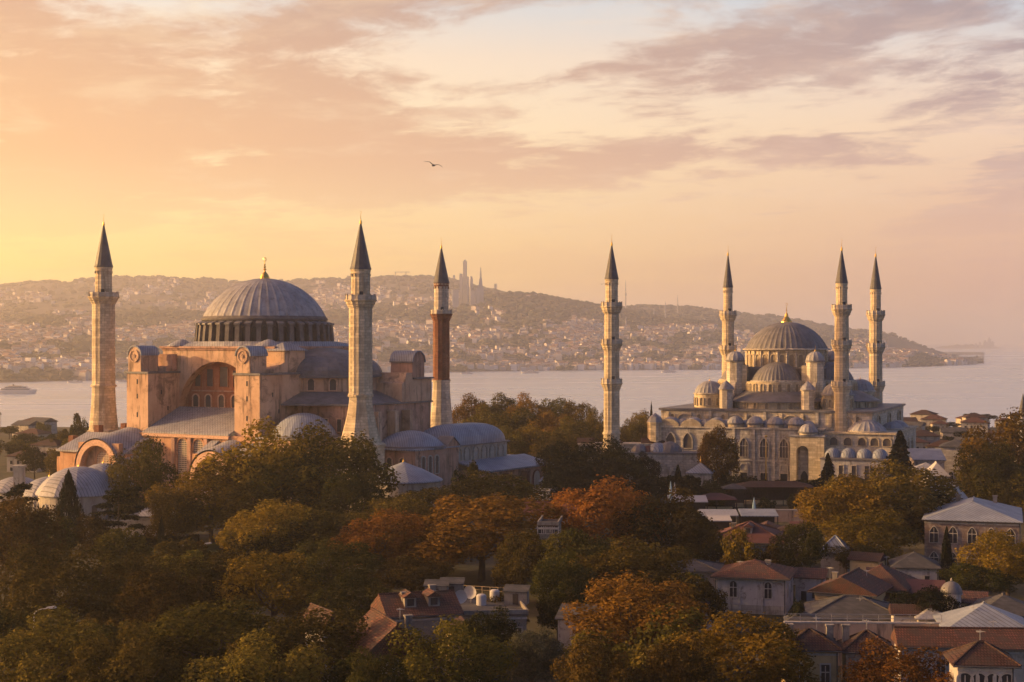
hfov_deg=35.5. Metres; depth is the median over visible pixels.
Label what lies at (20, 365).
shore house
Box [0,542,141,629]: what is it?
broad tree
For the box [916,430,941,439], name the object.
shore house
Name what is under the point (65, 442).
broad tree
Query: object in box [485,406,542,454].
broad tree
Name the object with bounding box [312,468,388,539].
broad tree
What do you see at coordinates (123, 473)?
broad tree
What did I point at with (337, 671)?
broad tree
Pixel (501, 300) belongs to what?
wood
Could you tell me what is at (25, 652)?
broad tree
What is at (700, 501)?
pavilion
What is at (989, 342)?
offshore tower
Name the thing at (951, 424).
broad tree
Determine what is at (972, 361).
waterfront building
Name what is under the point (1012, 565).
broad tree
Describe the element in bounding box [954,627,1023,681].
house
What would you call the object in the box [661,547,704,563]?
broad tree
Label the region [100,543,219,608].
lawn
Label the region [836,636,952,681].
broad tree
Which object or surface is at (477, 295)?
skyscraper
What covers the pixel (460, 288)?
skyscraper
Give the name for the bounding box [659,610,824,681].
broad tree
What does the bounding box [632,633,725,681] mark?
broad tree
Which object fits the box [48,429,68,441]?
broad tree
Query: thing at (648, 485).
hedge
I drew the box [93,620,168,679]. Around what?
broad tree
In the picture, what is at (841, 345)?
minaret
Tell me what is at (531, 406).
broad tree
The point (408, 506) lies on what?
broad tree
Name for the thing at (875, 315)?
minaret
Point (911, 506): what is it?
broad tree
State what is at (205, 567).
broad tree
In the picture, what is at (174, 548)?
broad tree
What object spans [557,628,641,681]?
broad tree
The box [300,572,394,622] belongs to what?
broad tree
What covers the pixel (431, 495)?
broad tree
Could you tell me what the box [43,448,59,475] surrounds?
broad tree
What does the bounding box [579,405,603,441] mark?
broad tree
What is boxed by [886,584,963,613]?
broad tree
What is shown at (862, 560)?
outbuilding
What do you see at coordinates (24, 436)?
broad tree
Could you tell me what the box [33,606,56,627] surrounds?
street lamp
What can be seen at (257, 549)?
broad tree
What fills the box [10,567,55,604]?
broad tree
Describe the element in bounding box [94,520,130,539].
garden wall
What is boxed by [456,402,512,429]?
broad tree
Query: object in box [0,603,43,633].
broad tree
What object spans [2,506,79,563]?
broad tree
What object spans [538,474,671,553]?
broad tree
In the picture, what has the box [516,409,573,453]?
broad tree
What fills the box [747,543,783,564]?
broad tree
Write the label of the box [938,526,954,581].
cypress
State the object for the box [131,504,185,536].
house
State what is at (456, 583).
roof hut
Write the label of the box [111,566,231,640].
broad tree
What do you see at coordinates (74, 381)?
boat
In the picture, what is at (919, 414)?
shore house
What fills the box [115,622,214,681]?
broad tree
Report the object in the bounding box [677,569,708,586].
broad tree
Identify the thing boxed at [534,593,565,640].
broad tree
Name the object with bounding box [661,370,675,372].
boat
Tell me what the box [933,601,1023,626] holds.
house
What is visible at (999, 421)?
shore house
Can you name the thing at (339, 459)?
broad tree
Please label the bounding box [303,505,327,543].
broad tree
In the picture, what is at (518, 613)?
house
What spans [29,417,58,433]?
shore house
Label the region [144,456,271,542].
broad tree
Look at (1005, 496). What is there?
broad tree
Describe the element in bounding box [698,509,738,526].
pavilion
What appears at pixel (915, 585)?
house
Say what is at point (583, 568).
broad tree
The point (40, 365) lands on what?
shore house
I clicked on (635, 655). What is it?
broad tree
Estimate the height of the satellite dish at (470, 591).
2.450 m
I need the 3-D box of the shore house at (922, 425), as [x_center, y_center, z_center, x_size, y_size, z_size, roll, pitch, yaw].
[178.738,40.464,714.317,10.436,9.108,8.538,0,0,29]
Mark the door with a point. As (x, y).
(515, 596)
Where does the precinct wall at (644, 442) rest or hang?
on the ground at (468, 569)
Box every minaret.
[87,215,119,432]
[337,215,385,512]
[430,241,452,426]
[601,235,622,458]
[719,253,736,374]
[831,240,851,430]
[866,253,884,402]
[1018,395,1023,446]
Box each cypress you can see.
[54,469,84,548]
[157,517,165,551]
[675,465,681,484]
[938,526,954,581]
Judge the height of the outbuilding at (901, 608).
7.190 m
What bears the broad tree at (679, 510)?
on the ground at (468, 569)
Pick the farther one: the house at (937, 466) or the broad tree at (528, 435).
the broad tree at (528, 435)
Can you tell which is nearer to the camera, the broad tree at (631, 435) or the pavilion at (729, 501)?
the pavilion at (729, 501)
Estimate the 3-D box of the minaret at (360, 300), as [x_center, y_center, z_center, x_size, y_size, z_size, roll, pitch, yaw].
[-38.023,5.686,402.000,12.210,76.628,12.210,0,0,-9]
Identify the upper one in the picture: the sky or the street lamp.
the sky
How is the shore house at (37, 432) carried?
on the ground at (468, 569)
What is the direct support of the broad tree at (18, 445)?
on the ground at (468, 569)
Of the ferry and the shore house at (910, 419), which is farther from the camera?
the ferry
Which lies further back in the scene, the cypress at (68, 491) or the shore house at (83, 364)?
the shore house at (83, 364)
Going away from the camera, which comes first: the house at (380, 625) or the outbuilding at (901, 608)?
the house at (380, 625)
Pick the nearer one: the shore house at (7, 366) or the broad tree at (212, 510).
the broad tree at (212, 510)
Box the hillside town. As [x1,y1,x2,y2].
[0,277,969,371]
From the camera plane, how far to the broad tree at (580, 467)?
398.06 m
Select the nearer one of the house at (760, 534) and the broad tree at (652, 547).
the broad tree at (652, 547)
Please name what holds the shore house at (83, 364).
on the hills
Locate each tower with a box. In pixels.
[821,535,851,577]
[983,340,987,347]
[988,337,990,347]
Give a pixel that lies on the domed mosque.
(774, 386)
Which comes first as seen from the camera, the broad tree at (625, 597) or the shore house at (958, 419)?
the broad tree at (625, 597)
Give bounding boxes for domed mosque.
[647,304,917,493]
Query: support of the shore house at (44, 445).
on the ground at (468, 569)
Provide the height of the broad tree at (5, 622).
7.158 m
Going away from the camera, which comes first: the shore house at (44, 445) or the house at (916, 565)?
the house at (916, 565)
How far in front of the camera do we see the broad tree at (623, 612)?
238.20 m
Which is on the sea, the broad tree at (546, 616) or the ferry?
the ferry
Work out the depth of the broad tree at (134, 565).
234.07 m
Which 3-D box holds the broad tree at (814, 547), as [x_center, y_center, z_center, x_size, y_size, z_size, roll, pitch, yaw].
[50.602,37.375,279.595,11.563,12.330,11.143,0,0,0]
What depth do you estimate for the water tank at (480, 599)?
221.43 m
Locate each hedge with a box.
[134,534,199,546]
[632,475,701,498]
[700,487,731,495]
[725,479,825,499]
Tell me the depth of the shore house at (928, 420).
782.10 m
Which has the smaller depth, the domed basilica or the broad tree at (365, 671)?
the broad tree at (365, 671)
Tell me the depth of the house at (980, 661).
168.14 m
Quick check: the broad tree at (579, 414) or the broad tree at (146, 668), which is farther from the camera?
the broad tree at (579, 414)
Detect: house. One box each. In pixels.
[3,364,11,369]
[5,450,46,471]
[11,420,38,437]
[12,365,17,372]
[14,363,23,367]
[14,428,50,438]
[25,357,35,361]
[26,362,34,367]
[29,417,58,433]
[30,439,63,457]
[37,363,43,369]
[54,362,61,368]
[70,362,78,366]
[73,371,79,375]
[79,363,87,366]
[79,371,89,379]
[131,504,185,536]
[303,602,341,681]
[343,607,434,681]
[371,584,464,673]
[460,599,527,658]
[523,501,576,569]
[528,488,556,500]
[537,515,562,600]
[667,559,723,590]
[710,558,798,615]
[720,521,787,559]
[781,623,843,681]
[802,595,890,621]
[807,567,893,600]
[837,624,897,681]
[867,563,916,593]
[883,579,944,605]
[888,551,941,579]
[891,626,957,681]
[903,417,917,421]
[903,421,925,429]
[907,448,946,468]
[910,410,937,421]
[911,462,930,496]
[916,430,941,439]
[916,437,930,447]
[921,414,947,427]
[923,461,950,496]
[925,440,948,447]
[930,421,948,431]
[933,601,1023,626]
[939,427,968,439]
[939,439,963,485]
[941,482,967,501]
[942,640,1021,681]
[953,437,984,444]
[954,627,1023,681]
[956,415,963,426]
[960,417,988,434]
[961,413,988,420]
[965,593,1023,617]
[994,418,1007,426]
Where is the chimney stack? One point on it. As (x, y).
(19, 474)
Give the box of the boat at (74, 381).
[67,380,81,382]
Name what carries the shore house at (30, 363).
on the hills
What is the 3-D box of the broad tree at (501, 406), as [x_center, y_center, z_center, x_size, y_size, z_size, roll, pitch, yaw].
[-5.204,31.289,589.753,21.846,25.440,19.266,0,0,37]
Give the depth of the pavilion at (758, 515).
369.85 m
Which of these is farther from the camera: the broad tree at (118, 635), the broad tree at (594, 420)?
the broad tree at (594, 420)
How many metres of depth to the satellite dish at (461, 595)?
219.94 m
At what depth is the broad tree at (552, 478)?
390.87 m
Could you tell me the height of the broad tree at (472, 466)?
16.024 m
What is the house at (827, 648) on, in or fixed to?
on the ground at (468, 569)
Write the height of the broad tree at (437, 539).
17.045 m
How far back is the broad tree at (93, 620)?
187.94 m
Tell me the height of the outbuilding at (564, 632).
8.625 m
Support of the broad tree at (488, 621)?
on the ground at (468, 569)
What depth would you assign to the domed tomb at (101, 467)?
369.34 m
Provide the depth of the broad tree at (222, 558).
238.69 m
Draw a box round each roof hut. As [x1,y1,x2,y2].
[423,579,449,589]
[440,577,464,591]
[502,584,530,604]
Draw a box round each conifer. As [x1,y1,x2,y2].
[817,453,836,485]
[883,430,913,501]
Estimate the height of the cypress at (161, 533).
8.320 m
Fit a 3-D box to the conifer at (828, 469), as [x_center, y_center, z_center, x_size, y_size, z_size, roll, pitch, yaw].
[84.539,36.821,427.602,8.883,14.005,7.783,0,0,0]
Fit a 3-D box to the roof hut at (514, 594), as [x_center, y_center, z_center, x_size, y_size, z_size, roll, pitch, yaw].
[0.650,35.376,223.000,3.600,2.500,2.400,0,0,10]
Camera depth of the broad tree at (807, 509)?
313.43 m
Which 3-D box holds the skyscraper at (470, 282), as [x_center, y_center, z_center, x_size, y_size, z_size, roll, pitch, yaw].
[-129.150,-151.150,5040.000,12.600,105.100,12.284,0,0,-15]
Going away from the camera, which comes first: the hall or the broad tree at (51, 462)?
the hall
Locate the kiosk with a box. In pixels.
[686,456,714,486]
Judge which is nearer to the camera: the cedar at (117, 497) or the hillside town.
the cedar at (117, 497)
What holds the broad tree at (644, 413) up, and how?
on the ground at (468, 569)
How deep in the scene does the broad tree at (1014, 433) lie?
396.09 m
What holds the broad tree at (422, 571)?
on the ground at (468, 569)
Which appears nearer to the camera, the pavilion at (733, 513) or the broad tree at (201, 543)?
the broad tree at (201, 543)
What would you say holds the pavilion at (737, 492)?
on the ground at (468, 569)
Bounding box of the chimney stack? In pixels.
[12,465,26,512]
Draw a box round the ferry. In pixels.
[0,384,36,393]
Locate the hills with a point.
(892, 341)
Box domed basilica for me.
[56,257,553,506]
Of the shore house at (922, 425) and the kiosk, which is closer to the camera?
the kiosk
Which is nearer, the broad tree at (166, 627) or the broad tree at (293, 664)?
the broad tree at (293, 664)
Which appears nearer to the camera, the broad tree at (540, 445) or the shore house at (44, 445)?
the broad tree at (540, 445)
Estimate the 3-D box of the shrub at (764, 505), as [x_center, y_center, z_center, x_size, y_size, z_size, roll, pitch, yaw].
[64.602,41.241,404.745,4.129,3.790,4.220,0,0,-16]
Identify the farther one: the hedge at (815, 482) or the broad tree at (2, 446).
the broad tree at (2, 446)
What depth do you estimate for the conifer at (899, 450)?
423.62 m
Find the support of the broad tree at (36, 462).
on the ground at (468, 569)
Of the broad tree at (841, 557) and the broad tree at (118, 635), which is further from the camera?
the broad tree at (841, 557)
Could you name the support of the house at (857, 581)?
on the ground at (468, 569)
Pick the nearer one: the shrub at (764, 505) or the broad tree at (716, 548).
the broad tree at (716, 548)
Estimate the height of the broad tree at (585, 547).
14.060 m
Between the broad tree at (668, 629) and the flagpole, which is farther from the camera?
the flagpole
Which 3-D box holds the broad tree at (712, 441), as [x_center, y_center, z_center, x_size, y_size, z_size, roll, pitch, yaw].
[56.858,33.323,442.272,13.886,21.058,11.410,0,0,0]
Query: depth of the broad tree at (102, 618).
215.89 m
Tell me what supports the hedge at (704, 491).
on the ground at (468, 569)
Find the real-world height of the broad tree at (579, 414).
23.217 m
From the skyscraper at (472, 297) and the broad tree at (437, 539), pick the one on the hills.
the skyscraper at (472, 297)
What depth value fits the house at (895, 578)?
251.64 m
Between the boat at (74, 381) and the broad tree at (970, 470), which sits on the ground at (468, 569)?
the broad tree at (970, 470)
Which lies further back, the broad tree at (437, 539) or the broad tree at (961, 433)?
the broad tree at (961, 433)
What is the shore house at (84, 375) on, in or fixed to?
on the hills
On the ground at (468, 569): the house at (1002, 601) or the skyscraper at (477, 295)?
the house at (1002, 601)
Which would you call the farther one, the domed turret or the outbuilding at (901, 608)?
the domed turret
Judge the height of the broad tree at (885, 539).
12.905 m
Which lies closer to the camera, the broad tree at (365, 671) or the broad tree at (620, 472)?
the broad tree at (365, 671)
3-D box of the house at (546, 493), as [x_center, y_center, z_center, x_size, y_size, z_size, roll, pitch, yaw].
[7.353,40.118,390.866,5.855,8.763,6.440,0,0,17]
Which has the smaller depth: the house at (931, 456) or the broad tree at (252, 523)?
the broad tree at (252, 523)
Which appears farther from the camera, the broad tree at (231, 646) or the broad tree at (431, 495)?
the broad tree at (431, 495)
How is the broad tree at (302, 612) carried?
on the ground at (468, 569)
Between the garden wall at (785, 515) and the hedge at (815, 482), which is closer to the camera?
the garden wall at (785, 515)
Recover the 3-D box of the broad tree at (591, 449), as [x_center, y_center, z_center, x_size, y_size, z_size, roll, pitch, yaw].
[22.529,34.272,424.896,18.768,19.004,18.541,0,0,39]
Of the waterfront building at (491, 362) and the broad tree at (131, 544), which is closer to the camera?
the broad tree at (131, 544)
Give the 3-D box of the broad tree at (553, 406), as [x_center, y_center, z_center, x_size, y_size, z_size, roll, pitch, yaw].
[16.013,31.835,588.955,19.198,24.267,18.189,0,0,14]
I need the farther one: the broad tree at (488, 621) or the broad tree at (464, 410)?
the broad tree at (464, 410)
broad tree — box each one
[0,425,19,438]
[0,437,13,452]
[0,490,70,583]
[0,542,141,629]
[0,602,121,681]
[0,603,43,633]
[0,610,41,662]
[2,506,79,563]
[4,439,30,454]
[8,618,107,681]
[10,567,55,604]
[11,433,38,442]
[15,445,48,478]
[27,434,56,446]
[35,422,51,430]
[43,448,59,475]
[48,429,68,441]
[57,438,67,451]
[60,626,157,681]
[66,413,88,440]
[66,619,190,681]
[73,512,122,557]
[82,611,128,627]
[84,552,161,621]
[93,527,156,567]
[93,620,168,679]
[105,434,181,519]
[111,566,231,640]
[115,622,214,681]
[137,596,304,681]
[140,537,215,568]
[141,488,205,541]
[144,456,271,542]
[147,553,251,614]
[152,547,203,588]
[170,539,216,559]
[178,627,333,681]
[190,416,336,535]
[195,551,262,621]
[209,635,320,681]
[210,546,331,626]
[212,496,312,561]
[212,531,285,574]
[248,602,369,681]
[255,419,404,525]
[256,610,306,659]
[265,508,362,570]
[280,536,386,596]
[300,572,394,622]
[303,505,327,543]
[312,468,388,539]
[322,650,408,681]
[328,506,427,581]
[345,645,414,681]
[346,491,441,553]
[361,485,492,529]
[369,554,456,590]
[383,614,519,681]
[388,492,572,581]
[411,529,479,569]
[442,469,555,526]
[451,459,479,495]
[452,392,489,423]
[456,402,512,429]
[456,604,519,680]
[475,392,518,419]
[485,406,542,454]
[486,590,529,621]
[490,528,548,590]
[498,425,528,454]
[500,626,566,681]
[503,392,554,428]
[508,424,554,456]
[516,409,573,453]
[527,549,601,604]
[530,428,578,465]
[534,439,588,487]
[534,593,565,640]
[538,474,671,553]
[538,525,623,589]
[539,453,608,501]
[539,465,578,500]
[541,396,577,429]
[549,633,655,681]
[553,416,602,449]
[556,400,597,435]
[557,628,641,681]
[559,435,622,488]
[561,569,718,657]
[564,553,609,610]
[567,534,695,602]
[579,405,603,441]
[579,457,639,502]
[594,442,643,480]
[600,565,637,608]
[605,485,723,558]
[613,581,652,621]
[617,603,715,676]
[619,542,668,572]
[620,412,647,441]
[621,417,647,441]
[626,635,715,681]
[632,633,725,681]
[636,463,649,493]
[636,572,727,627]
[638,451,661,489]
[639,408,649,434]
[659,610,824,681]
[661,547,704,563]
[673,521,729,562]
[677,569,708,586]
[696,424,740,482]
[696,581,727,616]
[720,524,763,564]
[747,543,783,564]
[766,519,832,566]
[788,599,804,616]
[792,474,887,542]
[814,459,963,555]
[816,507,922,556]
[830,543,896,570]
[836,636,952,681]
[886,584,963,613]
[897,486,956,544]
[925,426,939,432]
[936,561,1023,593]
[940,435,954,440]
[946,422,961,426]
[950,439,1023,505]
[952,431,970,436]
[954,528,1023,595]
[955,406,1023,503]
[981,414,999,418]
[985,461,1023,512]
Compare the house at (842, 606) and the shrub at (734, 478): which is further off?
the shrub at (734, 478)
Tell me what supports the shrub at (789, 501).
on the ground at (468, 569)
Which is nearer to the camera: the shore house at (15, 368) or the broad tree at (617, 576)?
the broad tree at (617, 576)
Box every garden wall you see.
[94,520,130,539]
[775,509,804,521]
[784,614,941,665]
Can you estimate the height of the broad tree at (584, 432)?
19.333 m
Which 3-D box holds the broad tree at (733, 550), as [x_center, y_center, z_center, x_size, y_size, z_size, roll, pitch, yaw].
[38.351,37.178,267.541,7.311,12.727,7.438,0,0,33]
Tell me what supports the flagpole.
on the ground at (468, 569)
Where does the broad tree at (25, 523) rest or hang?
on the ground at (468, 569)
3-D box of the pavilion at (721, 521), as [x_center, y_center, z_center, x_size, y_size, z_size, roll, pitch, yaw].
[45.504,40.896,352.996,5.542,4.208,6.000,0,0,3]
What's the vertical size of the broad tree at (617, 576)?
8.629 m
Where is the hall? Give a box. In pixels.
[922,494,1022,569]
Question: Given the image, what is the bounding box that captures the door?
[513,594,517,604]
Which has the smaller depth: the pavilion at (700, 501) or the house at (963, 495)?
the house at (963, 495)
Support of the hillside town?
on the hills
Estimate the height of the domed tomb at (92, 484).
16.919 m
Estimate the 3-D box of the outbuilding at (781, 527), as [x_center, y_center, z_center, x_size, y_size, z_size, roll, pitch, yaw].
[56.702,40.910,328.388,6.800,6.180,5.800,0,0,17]
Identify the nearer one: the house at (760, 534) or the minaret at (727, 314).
the house at (760, 534)
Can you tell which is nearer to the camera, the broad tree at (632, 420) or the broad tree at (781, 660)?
the broad tree at (781, 660)
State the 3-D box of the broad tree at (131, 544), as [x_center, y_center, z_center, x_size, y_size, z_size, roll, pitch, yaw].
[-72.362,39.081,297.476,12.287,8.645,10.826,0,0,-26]
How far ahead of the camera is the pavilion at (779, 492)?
422.10 m
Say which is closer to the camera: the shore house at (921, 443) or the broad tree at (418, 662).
the broad tree at (418, 662)
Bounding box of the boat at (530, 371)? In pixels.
[521,370,538,372]
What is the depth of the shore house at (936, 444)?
550.25 m
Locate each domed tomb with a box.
[0,477,33,517]
[23,473,49,511]
[35,462,119,540]
[89,459,131,519]
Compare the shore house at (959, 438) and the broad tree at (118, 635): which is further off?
the shore house at (959, 438)
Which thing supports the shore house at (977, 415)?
on the ground at (468, 569)
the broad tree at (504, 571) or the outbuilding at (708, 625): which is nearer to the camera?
the outbuilding at (708, 625)
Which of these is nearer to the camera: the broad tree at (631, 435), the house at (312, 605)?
the house at (312, 605)
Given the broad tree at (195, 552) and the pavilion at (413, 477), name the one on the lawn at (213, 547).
the broad tree at (195, 552)
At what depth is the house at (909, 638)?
190.81 m
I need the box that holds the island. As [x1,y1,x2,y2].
[936,344,1002,348]
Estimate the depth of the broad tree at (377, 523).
282.01 m
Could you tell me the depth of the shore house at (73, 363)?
2927.46 m
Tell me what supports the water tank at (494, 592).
on the house at (518, 613)
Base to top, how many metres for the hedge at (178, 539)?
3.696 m
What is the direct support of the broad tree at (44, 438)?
on the ground at (468, 569)
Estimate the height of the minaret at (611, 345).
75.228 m
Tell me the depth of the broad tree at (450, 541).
295.63 m
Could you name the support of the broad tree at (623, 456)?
on the ground at (468, 569)
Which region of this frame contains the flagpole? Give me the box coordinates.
[764,435,767,479]
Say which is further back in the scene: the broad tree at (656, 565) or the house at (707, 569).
the house at (707, 569)
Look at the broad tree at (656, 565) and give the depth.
244.03 m
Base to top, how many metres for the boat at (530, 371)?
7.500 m
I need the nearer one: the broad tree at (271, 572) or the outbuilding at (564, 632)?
the outbuilding at (564, 632)
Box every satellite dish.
[455,590,466,603]
[464,586,475,602]
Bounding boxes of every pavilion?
[378,458,442,506]
[667,495,707,510]
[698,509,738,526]
[703,493,736,509]
[706,515,731,529]
[721,483,745,507]
[736,481,813,505]
[738,509,778,523]
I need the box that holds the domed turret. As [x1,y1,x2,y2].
[940,578,962,608]
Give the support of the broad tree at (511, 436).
on the ground at (468, 569)
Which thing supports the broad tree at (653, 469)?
on the ground at (468, 569)
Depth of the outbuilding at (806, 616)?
214.65 m
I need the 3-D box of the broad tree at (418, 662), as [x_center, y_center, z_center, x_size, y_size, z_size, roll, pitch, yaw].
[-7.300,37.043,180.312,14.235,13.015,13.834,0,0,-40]
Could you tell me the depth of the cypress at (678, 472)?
439.58 m
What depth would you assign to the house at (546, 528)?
261.97 m
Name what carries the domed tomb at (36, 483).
on the ground at (468, 569)
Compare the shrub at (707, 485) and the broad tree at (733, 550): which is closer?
the broad tree at (733, 550)
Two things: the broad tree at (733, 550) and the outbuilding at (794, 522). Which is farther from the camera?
the outbuilding at (794, 522)
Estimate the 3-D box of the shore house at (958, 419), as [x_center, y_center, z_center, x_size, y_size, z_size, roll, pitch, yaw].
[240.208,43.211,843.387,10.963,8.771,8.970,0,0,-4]
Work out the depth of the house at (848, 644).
185.17 m
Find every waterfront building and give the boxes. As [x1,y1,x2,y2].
[487,360,498,364]
[502,357,517,361]
[956,357,976,363]
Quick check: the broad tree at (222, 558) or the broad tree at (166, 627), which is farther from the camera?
the broad tree at (222, 558)
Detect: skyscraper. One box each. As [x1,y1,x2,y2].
[452,290,458,306]
[459,274,462,303]
[463,260,468,303]
[469,276,472,289]
[470,290,475,305]
[476,288,478,305]
[478,267,483,302]
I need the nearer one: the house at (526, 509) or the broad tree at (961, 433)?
the house at (526, 509)
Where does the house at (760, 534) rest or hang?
on the ground at (468, 569)
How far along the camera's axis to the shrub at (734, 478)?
435.48 m
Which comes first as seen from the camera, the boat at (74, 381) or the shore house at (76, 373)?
the boat at (74, 381)
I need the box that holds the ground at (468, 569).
[0,427,1023,681]
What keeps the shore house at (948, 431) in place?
on the ground at (468, 569)
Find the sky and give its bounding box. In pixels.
[0,0,1023,341]
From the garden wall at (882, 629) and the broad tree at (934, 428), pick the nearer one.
the garden wall at (882, 629)
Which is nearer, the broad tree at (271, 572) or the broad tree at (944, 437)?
the broad tree at (271, 572)
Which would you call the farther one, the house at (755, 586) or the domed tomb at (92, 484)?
the domed tomb at (92, 484)
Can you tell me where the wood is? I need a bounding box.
[0,274,982,380]
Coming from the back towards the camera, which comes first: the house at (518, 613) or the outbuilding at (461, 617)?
the house at (518, 613)
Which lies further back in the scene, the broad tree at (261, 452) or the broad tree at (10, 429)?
the broad tree at (10, 429)
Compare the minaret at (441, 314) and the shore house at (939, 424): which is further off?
the shore house at (939, 424)
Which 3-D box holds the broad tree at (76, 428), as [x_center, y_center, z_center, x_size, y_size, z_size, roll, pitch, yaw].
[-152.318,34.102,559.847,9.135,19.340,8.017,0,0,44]
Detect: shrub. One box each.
[701,479,719,489]
[705,488,727,506]
[713,472,730,487]
[727,474,743,481]
[744,475,757,480]
[757,497,776,508]
[786,493,802,508]
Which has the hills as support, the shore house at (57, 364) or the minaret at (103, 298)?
the shore house at (57, 364)
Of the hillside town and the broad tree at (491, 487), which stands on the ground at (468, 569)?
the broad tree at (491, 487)
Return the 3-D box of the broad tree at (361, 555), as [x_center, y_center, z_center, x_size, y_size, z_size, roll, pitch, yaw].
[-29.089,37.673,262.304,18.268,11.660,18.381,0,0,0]
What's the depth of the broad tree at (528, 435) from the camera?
508.25 m
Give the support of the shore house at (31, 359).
on the hills
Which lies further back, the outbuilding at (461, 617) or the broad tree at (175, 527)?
the broad tree at (175, 527)
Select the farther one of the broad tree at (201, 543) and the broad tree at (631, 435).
the broad tree at (631, 435)
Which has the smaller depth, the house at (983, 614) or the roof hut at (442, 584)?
the house at (983, 614)
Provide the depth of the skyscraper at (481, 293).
4990.81 m
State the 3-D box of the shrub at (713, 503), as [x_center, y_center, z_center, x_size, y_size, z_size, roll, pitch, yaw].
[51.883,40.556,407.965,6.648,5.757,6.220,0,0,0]
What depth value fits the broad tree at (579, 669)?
167.31 m
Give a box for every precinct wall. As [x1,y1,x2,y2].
[577,438,667,459]
[625,441,706,488]
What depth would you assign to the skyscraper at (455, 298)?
4949.70 m
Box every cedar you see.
[0,482,38,513]
[92,485,145,548]
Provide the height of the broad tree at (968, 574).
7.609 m
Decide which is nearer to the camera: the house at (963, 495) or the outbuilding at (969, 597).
the outbuilding at (969, 597)
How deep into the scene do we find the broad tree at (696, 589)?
234.57 m
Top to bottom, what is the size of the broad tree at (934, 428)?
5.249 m
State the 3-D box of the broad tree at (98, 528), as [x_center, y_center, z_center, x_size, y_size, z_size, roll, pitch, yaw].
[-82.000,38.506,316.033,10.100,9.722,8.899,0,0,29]
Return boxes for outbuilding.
[445,615,481,681]
[554,603,601,657]
[678,594,712,632]
[760,521,780,527]
[777,525,804,549]
[783,611,820,620]
[790,521,815,550]
[793,567,828,602]
[847,551,887,570]
[888,603,931,621]
[914,608,941,621]
[961,590,987,607]
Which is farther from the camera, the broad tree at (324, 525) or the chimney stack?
the chimney stack
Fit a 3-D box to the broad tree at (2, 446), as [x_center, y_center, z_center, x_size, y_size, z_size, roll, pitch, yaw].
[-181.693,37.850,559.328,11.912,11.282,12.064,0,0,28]
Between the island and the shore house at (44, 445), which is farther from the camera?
the island
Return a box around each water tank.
[476,594,486,605]
[490,589,499,600]
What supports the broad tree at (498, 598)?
on the ground at (468, 569)
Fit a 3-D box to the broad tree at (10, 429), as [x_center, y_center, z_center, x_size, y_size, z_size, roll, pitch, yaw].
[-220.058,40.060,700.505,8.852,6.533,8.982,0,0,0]
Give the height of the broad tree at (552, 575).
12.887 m
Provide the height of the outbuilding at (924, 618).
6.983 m
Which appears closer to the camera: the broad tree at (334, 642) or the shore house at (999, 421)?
the broad tree at (334, 642)
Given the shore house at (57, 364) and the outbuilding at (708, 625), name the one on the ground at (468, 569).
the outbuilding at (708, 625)
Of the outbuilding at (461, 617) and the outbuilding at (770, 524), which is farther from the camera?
the outbuilding at (770, 524)
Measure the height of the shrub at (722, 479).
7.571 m
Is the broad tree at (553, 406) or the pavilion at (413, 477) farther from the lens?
the broad tree at (553, 406)
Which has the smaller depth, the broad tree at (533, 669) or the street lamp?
the broad tree at (533, 669)
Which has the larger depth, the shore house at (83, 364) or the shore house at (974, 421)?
the shore house at (83, 364)
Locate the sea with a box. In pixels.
[0,342,1023,426]
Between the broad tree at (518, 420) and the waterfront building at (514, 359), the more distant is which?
the waterfront building at (514, 359)
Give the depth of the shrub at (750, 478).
435.75 m
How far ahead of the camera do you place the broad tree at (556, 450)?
418.18 m
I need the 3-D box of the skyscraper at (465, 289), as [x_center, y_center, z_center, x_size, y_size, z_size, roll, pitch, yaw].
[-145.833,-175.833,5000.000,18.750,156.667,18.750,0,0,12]
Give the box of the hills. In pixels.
[0,278,983,382]
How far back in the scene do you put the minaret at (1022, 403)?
519.24 m
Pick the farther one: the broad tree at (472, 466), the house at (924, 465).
the house at (924, 465)
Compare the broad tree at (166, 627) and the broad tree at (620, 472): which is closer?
the broad tree at (166, 627)
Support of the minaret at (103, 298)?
on the ground at (468, 569)
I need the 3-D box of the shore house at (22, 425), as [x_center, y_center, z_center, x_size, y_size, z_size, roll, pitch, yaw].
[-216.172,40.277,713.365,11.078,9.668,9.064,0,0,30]
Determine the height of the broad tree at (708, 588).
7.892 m
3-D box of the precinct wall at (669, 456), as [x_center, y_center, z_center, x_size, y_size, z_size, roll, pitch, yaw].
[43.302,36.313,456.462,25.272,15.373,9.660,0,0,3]
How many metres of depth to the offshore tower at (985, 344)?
14881.38 m
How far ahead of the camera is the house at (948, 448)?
440.41 m
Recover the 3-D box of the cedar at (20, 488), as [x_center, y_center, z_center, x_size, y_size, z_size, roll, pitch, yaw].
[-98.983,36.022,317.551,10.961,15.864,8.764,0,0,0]
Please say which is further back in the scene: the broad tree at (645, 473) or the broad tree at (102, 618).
the broad tree at (645, 473)
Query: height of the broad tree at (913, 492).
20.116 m
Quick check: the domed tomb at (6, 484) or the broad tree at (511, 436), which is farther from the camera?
the broad tree at (511, 436)
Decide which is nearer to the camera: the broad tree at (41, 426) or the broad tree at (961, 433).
the broad tree at (961, 433)
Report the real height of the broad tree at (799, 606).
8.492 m

